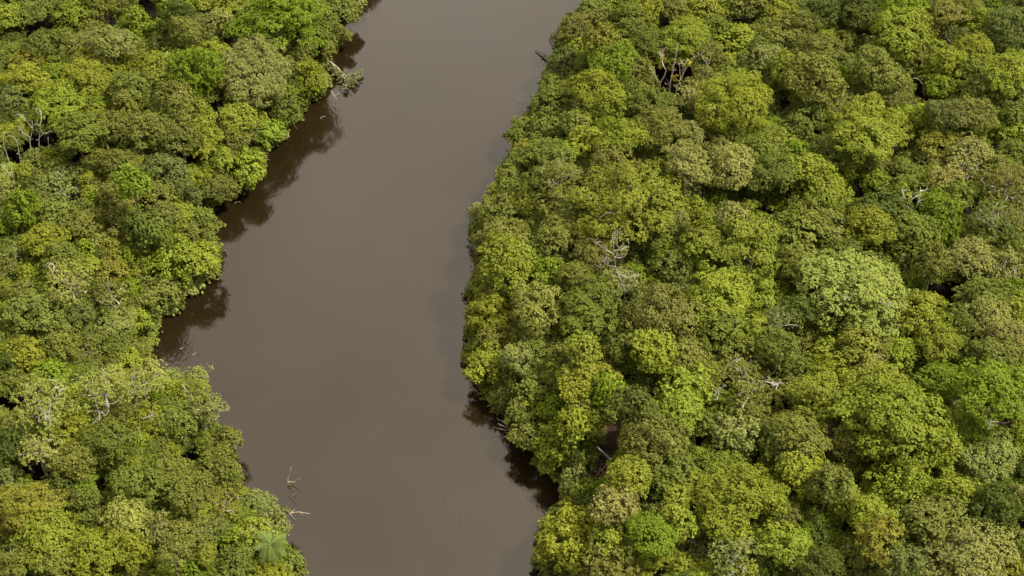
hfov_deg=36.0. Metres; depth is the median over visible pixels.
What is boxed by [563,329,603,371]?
broadleaf tree
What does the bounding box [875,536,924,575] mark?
broadleaf tree
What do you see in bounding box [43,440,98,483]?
broadleaf tree
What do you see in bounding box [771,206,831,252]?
broadleaf tree
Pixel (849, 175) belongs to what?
broadleaf tree
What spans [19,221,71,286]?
broadleaf tree
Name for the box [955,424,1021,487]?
broadleaf tree
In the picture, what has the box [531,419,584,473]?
broadleaf tree
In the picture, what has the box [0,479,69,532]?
broadleaf tree
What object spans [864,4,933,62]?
broadleaf tree
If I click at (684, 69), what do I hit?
bare tree
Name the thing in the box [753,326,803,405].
broadleaf tree
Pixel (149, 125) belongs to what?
broadleaf tree
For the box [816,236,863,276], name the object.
broadleaf tree
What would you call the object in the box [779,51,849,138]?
broadleaf tree
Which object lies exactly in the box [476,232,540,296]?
broadleaf tree
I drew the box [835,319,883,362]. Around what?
broadleaf tree
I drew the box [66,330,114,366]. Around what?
broadleaf tree
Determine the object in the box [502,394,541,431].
broadleaf tree
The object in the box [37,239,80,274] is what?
broadleaf tree
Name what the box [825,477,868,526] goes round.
broadleaf tree
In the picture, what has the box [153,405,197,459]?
broadleaf tree
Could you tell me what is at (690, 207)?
broadleaf tree
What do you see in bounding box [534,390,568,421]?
broadleaf tree
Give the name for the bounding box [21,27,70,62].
broadleaf tree
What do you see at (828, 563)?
broadleaf tree
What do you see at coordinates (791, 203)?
broadleaf tree
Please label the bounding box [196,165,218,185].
broadleaf tree
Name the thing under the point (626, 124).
broadleaf tree
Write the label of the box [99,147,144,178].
broadleaf tree
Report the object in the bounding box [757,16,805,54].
broadleaf tree
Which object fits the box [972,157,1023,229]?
broadleaf tree
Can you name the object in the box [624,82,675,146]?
broadleaf tree
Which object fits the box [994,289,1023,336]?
broadleaf tree
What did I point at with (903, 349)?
broadleaf tree
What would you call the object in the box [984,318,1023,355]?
broadleaf tree
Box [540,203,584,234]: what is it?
broadleaf tree
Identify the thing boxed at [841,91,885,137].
broadleaf tree
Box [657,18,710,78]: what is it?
broadleaf tree
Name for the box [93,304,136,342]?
broadleaf tree
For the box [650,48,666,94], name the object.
bare tree
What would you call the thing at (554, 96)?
broadleaf tree
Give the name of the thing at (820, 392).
broadleaf tree
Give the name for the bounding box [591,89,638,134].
broadleaf tree
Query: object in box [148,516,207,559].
broadleaf tree
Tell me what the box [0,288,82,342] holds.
broadleaf tree
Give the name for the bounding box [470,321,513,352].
broadleaf tree
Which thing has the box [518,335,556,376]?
broadleaf tree
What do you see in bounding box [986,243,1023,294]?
broadleaf tree
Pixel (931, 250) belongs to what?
broadleaf tree
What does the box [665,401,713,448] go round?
broadleaf tree
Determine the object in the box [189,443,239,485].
broadleaf tree
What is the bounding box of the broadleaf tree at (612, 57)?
[587,38,638,83]
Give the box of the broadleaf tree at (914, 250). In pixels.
[884,221,940,271]
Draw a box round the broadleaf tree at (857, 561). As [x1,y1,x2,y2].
[839,535,879,575]
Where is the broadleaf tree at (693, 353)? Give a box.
[666,333,716,370]
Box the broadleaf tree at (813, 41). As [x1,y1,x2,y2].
[784,31,844,90]
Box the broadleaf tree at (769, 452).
[757,419,801,469]
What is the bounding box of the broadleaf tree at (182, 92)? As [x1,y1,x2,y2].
[146,78,196,153]
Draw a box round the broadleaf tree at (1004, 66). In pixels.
[981,48,1023,138]
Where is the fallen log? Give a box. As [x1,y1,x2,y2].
[594,446,609,459]
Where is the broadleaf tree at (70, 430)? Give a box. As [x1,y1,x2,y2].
[41,406,95,453]
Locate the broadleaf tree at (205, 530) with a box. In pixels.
[179,512,223,547]
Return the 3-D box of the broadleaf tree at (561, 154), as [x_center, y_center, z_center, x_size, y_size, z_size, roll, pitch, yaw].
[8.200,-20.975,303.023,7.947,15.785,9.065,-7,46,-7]
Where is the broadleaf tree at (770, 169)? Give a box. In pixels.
[733,149,801,218]
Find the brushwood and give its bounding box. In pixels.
[497,418,509,439]
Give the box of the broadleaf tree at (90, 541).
[69,521,130,575]
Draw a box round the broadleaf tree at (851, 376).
[838,358,914,429]
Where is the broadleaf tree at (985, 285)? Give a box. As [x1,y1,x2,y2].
[961,274,1018,308]
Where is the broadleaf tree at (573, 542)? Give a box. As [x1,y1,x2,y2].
[532,502,604,575]
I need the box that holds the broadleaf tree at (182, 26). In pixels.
[167,15,200,48]
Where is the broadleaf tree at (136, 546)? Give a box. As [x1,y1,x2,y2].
[116,531,155,575]
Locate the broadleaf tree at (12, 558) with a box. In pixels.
[0,538,28,575]
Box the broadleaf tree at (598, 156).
[586,142,641,210]
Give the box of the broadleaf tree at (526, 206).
[509,189,542,219]
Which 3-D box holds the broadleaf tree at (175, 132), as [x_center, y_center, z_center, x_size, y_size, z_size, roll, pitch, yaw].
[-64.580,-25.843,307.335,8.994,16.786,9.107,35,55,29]
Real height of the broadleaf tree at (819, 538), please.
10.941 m
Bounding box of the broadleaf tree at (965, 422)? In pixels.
[942,404,1000,453]
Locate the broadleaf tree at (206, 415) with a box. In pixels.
[189,393,229,432]
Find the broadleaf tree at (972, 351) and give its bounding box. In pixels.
[949,332,1001,372]
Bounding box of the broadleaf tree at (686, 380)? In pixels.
[653,358,724,407]
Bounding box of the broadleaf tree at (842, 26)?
[822,1,867,31]
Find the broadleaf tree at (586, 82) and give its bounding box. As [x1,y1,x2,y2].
[567,65,623,109]
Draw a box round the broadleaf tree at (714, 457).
[687,449,732,486]
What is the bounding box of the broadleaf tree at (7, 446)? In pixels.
[0,426,29,475]
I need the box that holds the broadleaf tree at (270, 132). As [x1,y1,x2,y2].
[254,117,285,148]
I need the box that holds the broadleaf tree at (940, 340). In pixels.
[912,320,963,394]
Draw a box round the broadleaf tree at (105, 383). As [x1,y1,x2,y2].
[66,363,134,436]
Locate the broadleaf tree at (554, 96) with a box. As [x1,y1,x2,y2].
[526,84,573,116]
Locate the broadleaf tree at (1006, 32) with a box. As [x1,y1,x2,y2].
[980,4,1023,51]
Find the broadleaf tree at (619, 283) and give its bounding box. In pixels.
[597,264,642,300]
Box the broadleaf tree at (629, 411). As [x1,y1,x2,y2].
[605,383,658,425]
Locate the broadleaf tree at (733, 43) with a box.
[708,22,759,65]
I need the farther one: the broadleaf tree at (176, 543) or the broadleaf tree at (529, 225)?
the broadleaf tree at (529, 225)
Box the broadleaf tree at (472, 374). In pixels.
[461,347,507,386]
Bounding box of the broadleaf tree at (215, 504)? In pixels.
[201,482,242,524]
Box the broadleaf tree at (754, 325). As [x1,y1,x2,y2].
[730,311,783,349]
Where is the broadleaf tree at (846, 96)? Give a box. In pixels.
[815,89,855,126]
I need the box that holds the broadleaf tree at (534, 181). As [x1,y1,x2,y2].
[518,165,558,200]
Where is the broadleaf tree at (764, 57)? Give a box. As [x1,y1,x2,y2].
[742,42,798,82]
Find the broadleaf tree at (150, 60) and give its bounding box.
[136,47,175,102]
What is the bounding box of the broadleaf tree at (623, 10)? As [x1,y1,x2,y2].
[609,1,654,37]
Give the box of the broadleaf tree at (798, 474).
[774,447,836,503]
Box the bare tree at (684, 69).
[671,54,698,92]
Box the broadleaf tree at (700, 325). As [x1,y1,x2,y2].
[690,302,744,342]
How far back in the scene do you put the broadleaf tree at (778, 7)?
334.82 m
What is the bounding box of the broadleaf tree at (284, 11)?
[222,0,331,50]
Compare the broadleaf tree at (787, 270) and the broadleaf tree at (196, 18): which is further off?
the broadleaf tree at (196, 18)
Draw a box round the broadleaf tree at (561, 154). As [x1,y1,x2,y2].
[534,140,576,175]
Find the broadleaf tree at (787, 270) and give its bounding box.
[776,247,819,295]
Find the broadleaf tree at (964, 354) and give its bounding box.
[916,343,978,385]
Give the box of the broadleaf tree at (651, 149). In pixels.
[635,135,664,156]
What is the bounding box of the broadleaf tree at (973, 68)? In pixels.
[954,54,991,87]
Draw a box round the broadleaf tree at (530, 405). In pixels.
[512,384,548,419]
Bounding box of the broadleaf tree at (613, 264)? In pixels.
[603,257,631,294]
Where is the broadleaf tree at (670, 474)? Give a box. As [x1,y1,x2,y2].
[641,445,696,501]
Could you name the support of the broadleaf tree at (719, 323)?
on the ground
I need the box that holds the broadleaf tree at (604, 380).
[585,368,625,442]
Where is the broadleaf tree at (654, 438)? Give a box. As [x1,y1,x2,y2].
[618,412,694,502]
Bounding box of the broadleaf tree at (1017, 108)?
[987,82,1023,143]
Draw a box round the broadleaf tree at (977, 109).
[955,93,998,156]
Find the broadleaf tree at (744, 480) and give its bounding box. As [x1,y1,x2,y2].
[691,458,790,551]
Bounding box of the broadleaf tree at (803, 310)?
[775,292,825,334]
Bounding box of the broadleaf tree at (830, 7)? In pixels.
[797,0,843,28]
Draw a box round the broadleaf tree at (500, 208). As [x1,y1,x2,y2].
[478,188,524,230]
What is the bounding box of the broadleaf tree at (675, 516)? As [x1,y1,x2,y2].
[653,501,700,571]
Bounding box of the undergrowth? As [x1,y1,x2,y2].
[0,0,1023,575]
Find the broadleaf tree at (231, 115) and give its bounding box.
[215,100,257,139]
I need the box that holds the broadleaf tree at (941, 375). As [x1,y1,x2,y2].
[913,359,966,408]
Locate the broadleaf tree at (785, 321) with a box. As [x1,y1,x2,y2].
[762,301,802,380]
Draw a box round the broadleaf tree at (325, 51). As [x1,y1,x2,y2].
[319,39,336,57]
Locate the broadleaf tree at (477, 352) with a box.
[469,339,503,373]
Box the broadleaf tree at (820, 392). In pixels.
[782,372,849,449]
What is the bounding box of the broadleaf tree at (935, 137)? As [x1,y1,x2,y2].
[914,126,960,162]
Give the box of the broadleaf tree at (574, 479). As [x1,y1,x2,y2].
[556,462,596,499]
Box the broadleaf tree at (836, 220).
[794,207,863,252]
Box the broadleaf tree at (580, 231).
[568,208,612,242]
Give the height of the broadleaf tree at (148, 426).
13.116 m
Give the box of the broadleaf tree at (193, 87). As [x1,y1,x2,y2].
[175,77,207,117]
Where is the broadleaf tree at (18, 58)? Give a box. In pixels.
[7,44,54,67]
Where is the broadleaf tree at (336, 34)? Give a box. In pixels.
[329,24,346,38]
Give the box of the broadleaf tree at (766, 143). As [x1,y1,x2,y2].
[734,121,790,206]
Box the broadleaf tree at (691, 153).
[660,138,717,187]
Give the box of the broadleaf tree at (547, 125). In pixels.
[526,106,571,139]
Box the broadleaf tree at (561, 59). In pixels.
[545,45,580,77]
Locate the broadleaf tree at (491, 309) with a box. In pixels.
[463,290,515,338]
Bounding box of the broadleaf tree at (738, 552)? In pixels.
[708,532,764,575]
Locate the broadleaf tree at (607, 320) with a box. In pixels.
[591,312,618,336]
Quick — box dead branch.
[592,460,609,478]
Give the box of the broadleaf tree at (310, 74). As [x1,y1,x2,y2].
[288,52,326,105]
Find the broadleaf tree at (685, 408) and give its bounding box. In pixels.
[659,387,704,436]
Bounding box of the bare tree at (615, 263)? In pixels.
[590,228,638,312]
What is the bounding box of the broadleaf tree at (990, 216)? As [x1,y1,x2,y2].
[966,196,1023,242]
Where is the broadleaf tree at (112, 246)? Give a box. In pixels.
[92,231,124,259]
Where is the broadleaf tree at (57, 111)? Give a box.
[28,78,85,156]
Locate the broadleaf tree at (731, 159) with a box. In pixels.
[703,138,758,190]
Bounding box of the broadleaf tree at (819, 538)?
[800,514,841,550]
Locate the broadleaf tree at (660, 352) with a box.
[629,326,678,393]
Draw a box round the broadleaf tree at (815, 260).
[804,246,826,283]
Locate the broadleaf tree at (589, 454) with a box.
[567,436,601,471]
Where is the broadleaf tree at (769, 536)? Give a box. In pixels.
[752,519,797,575]
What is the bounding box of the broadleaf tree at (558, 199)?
[529,180,587,224]
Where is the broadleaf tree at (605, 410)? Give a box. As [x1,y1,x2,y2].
[559,389,617,427]
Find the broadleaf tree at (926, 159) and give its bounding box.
[910,144,946,199]
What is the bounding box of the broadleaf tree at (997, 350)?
[975,333,1022,404]
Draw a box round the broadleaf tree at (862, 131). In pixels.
[832,111,903,196]
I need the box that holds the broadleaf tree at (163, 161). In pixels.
[139,151,194,199]
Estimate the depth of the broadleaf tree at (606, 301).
269.78 m
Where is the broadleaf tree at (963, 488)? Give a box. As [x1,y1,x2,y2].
[916,472,986,525]
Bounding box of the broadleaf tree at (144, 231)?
[121,212,170,252]
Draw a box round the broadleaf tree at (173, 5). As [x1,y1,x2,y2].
[157,0,198,27]
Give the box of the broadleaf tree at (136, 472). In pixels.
[109,462,168,505]
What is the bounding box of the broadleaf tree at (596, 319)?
[559,299,619,340]
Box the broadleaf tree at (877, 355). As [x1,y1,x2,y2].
[850,335,896,370]
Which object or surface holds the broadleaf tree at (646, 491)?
on the ground
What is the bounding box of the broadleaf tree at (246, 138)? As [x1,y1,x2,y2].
[218,124,252,150]
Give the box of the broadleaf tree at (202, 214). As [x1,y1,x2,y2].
[187,206,218,237]
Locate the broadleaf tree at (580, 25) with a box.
[558,9,598,44]
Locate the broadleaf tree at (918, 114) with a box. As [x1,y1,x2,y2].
[896,101,943,137]
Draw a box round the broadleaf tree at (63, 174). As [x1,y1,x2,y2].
[18,156,89,206]
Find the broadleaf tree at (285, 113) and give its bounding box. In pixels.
[263,89,304,126]
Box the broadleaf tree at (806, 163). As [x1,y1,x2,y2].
[782,148,839,189]
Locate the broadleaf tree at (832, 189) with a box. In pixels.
[790,171,854,243]
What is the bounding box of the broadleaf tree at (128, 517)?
[98,495,152,543]
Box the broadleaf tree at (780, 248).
[765,241,805,282]
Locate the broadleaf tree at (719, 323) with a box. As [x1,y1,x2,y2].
[691,309,748,364]
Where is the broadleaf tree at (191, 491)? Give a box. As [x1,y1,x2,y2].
[162,469,219,515]
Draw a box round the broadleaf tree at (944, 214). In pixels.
[916,186,966,248]
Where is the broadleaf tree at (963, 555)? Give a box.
[909,516,1020,575]
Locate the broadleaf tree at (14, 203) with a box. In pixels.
[1,188,44,233]
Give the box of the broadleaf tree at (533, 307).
[508,279,568,339]
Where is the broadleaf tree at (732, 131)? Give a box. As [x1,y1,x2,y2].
[712,104,761,144]
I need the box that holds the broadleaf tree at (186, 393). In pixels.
[168,374,213,405]
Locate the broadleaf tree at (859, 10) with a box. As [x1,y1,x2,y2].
[833,0,883,33]
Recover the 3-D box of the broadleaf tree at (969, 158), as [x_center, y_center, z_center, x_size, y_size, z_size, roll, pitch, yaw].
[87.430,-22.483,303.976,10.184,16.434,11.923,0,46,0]
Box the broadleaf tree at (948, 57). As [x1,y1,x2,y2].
[925,45,970,103]
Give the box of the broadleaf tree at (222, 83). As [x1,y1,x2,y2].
[196,57,228,112]
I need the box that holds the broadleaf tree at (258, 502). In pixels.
[231,488,277,523]
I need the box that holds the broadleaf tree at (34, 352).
[3,334,50,393]
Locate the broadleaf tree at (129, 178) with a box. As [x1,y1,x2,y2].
[109,162,153,214]
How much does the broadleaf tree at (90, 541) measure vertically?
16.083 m
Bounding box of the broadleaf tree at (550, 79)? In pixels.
[537,72,567,96]
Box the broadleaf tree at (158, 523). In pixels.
[137,509,172,558]
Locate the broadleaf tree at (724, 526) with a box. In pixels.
[698,495,753,561]
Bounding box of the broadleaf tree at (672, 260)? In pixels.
[649,248,693,281]
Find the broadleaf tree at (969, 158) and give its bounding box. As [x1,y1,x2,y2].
[944,131,997,180]
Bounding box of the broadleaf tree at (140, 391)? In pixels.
[112,351,171,408]
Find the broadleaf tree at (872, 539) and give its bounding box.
[853,512,904,568]
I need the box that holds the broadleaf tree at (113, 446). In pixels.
[77,416,139,470]
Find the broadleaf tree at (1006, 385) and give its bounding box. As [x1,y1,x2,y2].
[951,356,1023,457]
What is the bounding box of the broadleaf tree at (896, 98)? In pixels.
[877,83,913,141]
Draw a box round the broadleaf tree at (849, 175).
[832,151,866,194]
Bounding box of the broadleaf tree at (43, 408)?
[9,369,79,462]
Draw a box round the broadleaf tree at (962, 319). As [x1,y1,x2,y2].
[941,299,987,344]
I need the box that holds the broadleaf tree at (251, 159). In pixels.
[224,146,267,189]
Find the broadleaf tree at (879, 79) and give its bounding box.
[846,43,909,94]
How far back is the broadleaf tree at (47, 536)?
236.61 m
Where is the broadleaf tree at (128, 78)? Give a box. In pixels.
[104,67,154,107]
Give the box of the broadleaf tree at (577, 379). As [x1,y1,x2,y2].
[555,358,623,405]
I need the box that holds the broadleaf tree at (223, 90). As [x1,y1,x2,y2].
[215,75,249,102]
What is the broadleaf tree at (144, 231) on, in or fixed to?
on the ground
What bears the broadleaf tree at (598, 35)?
on the ground
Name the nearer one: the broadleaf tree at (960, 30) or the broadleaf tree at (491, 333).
the broadleaf tree at (491, 333)
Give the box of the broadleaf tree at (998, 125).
[978,105,1012,138]
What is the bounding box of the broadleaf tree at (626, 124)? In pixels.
[591,116,649,192]
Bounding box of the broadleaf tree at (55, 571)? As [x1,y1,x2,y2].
[27,532,79,575]
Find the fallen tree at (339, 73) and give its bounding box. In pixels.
[327,60,363,90]
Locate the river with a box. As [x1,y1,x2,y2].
[145,0,583,575]
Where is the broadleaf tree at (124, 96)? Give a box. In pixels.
[110,89,145,116]
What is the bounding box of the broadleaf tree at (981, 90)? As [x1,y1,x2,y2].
[958,73,1018,147]
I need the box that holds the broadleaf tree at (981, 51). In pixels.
[950,29,994,91]
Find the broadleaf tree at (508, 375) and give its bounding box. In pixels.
[495,353,538,388]
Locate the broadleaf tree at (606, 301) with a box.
[558,273,622,327]
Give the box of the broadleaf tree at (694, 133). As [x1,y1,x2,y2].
[669,120,707,172]
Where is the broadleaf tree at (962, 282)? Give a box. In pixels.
[959,253,1006,285]
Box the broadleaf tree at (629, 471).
[606,452,653,495]
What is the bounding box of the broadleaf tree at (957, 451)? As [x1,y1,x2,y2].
[905,413,965,480]
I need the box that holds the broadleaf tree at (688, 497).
[659,465,717,540]
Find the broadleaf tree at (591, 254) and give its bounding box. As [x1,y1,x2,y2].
[568,234,611,274]
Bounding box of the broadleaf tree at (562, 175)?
[539,157,586,191]
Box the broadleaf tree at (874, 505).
[847,492,901,541]
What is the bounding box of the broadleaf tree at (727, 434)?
[706,407,761,456]
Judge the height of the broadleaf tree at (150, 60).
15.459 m
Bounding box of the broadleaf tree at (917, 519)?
[897,493,967,547]
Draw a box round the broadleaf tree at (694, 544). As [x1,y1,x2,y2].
[676,522,731,565]
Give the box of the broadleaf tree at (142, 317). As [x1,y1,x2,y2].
[129,306,154,337]
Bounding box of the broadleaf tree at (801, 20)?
[779,9,824,35]
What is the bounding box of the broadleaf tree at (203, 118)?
[183,100,217,133]
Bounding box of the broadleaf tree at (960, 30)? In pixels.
[938,24,976,62]
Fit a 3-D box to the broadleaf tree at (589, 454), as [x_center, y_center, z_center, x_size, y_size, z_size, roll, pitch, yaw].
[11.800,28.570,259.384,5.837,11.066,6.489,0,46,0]
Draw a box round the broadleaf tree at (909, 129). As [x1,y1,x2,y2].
[869,109,915,154]
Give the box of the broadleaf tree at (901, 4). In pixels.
[874,0,931,23]
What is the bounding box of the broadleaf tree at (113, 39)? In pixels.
[85,24,141,64]
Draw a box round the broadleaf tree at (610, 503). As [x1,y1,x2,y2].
[588,482,640,525]
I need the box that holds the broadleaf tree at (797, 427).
[767,408,833,462]
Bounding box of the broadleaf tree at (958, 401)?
[949,385,981,418]
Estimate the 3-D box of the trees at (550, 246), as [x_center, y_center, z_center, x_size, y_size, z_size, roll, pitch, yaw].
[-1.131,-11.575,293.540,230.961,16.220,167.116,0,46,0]
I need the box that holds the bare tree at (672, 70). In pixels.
[665,44,677,92]
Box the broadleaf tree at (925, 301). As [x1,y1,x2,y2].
[896,289,950,334]
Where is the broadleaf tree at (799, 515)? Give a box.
[756,493,805,533]
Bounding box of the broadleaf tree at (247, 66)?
[219,32,294,113]
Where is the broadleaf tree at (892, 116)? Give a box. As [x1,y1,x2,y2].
[874,105,910,164]
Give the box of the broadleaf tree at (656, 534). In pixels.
[626,509,678,573]
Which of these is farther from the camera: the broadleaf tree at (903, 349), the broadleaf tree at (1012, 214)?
the broadleaf tree at (1012, 214)
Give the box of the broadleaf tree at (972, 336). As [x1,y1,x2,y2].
[935,317,977,357]
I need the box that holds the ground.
[0,0,1023,575]
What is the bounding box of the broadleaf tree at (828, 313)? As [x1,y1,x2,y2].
[813,294,868,338]
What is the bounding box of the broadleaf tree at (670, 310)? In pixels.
[618,279,704,347]
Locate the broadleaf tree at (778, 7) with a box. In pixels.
[757,0,796,23]
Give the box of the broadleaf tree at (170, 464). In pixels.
[143,449,194,497]
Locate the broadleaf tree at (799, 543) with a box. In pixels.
[769,527,813,572]
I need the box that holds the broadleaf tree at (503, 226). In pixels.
[480,215,531,253]
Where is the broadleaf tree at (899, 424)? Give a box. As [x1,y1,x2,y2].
[827,373,957,470]
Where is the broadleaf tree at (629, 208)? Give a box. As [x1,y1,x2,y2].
[566,158,685,263]
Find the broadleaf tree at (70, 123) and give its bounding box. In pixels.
[54,110,109,167]
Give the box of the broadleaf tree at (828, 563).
[795,544,845,575]
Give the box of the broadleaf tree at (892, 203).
[851,181,914,250]
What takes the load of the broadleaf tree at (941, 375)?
on the ground
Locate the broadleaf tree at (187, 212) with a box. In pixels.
[155,199,196,233]
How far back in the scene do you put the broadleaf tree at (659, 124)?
298.75 m
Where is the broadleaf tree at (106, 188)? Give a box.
[95,178,142,212]
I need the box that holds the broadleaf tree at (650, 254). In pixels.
[638,244,668,271]
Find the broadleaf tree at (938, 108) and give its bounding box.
[923,98,970,131]
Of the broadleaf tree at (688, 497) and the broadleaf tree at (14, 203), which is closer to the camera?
the broadleaf tree at (688, 497)
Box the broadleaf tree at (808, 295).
[801,287,848,319]
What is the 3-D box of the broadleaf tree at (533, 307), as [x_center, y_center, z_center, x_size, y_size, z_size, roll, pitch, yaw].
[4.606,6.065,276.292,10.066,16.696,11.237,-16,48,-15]
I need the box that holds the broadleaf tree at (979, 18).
[961,5,996,35]
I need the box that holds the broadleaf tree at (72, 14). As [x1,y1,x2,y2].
[49,0,99,43]
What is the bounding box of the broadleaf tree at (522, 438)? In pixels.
[505,420,540,453]
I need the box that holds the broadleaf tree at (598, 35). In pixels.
[580,20,620,57]
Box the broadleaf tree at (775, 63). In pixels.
[766,48,796,113]
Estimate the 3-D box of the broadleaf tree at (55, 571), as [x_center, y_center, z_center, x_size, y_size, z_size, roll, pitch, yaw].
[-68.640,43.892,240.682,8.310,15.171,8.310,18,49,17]
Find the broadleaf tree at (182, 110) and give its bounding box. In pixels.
[163,97,203,161]
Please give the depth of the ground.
309.56 m
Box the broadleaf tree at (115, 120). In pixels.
[92,109,133,144]
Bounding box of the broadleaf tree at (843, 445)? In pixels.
[824,425,872,488]
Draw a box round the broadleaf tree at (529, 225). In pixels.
[515,216,540,241]
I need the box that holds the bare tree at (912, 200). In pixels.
[900,188,929,249]
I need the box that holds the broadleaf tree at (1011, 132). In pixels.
[978,104,1023,148]
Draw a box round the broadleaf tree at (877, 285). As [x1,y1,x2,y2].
[796,247,918,345]
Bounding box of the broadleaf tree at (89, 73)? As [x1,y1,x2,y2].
[58,45,127,107]
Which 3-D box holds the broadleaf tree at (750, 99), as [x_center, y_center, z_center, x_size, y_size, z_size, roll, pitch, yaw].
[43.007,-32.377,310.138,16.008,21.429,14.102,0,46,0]
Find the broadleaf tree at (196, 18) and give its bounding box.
[174,12,219,47]
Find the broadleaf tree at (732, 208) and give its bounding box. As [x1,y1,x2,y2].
[715,199,752,258]
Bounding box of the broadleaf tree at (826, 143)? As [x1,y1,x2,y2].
[804,132,863,191]
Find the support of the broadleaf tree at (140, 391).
on the ground
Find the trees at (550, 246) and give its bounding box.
[0,0,1023,575]
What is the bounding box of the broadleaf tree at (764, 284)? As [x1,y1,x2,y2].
[723,263,796,324]
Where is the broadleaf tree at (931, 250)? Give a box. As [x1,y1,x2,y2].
[909,240,956,290]
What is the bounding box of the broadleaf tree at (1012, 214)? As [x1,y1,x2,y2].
[998,205,1023,239]
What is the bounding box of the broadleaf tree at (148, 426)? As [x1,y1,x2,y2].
[125,402,179,452]
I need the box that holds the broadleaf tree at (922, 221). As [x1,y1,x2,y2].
[889,210,942,272]
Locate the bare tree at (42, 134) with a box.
[38,107,50,185]
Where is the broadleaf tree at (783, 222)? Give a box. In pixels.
[761,211,792,243]
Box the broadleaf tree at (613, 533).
[587,515,637,567]
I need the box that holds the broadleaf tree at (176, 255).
[147,229,222,290]
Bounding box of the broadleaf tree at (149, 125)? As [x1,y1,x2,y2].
[116,109,172,150]
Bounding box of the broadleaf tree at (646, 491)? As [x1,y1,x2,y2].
[604,451,651,501]
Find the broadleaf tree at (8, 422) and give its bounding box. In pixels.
[0,404,37,473]
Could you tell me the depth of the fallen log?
265.51 m
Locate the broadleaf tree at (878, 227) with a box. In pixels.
[842,203,897,269]
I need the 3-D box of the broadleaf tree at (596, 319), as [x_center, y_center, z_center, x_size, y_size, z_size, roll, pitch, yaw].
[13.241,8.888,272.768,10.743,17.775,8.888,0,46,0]
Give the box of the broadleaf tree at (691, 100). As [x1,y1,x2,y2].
[667,79,708,115]
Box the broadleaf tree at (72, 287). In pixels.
[42,257,98,306]
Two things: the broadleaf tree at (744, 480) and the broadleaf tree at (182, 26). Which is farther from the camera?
the broadleaf tree at (182, 26)
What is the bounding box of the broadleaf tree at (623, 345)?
[598,328,642,377]
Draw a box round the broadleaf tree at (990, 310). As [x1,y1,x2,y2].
[963,292,1016,337]
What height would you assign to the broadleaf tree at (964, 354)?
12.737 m
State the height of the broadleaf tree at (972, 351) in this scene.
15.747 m
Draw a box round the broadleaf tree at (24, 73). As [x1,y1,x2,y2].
[2,60,52,123]
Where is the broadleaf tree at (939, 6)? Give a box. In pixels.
[920,0,958,30]
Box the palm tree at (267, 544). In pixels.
[251,531,289,564]
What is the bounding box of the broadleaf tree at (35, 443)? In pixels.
[10,430,65,480]
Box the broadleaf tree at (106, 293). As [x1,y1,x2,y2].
[80,276,133,322]
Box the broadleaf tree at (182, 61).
[164,44,227,98]
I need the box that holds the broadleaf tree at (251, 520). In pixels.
[233,510,285,550]
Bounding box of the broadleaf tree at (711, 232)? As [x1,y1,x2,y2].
[679,199,783,298]
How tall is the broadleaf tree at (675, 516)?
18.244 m
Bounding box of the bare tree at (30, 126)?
[17,107,40,173]
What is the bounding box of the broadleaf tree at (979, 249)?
[946,233,999,294]
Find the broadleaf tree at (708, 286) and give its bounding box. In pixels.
[683,267,753,322]
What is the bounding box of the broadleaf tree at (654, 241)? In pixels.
[629,207,677,266]
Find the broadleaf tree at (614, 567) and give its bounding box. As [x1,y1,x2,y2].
[579,540,643,575]
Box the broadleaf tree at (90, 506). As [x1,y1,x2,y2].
[65,486,114,530]
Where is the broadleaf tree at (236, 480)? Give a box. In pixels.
[212,469,244,497]
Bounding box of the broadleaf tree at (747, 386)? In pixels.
[691,333,795,418]
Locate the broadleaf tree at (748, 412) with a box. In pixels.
[723,399,770,442]
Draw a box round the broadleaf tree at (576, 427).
[553,405,603,448]
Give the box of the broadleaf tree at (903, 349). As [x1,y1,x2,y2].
[875,334,922,371]
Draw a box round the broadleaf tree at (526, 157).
[514,134,557,166]
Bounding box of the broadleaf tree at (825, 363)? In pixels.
[803,351,855,382]
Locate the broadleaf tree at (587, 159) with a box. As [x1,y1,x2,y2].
[571,153,607,189]
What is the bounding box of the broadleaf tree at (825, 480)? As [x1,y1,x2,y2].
[806,460,856,511]
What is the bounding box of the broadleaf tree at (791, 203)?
[781,186,841,235]
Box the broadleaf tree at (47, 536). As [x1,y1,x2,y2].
[10,507,78,571]
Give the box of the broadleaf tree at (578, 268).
[554,259,592,292]
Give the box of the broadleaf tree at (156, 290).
[135,271,181,313]
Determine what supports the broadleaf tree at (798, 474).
on the ground
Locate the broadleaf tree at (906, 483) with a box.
[861,454,934,520]
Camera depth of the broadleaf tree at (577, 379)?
257.99 m
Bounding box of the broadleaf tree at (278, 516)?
[252,502,291,539]
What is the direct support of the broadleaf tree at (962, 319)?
on the ground
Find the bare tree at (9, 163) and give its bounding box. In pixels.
[0,133,15,188]
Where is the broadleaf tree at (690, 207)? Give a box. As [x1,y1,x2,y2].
[675,195,716,230]
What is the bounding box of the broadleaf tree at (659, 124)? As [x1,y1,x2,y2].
[631,106,690,154]
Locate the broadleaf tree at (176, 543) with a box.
[155,533,196,575]
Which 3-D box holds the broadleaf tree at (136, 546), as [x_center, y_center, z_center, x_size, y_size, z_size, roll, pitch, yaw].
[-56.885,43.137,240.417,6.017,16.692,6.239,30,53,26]
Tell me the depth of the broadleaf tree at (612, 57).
314.85 m
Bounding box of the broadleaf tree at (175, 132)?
[156,120,204,164]
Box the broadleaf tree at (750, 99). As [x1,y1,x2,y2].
[693,67,773,136]
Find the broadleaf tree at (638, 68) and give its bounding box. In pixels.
[625,55,654,78]
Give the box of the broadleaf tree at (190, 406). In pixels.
[181,398,211,437]
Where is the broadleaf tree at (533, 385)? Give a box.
[508,368,555,405]
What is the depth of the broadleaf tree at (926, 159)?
301.65 m
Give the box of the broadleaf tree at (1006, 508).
[958,479,1023,546]
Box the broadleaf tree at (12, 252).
[0,238,36,290]

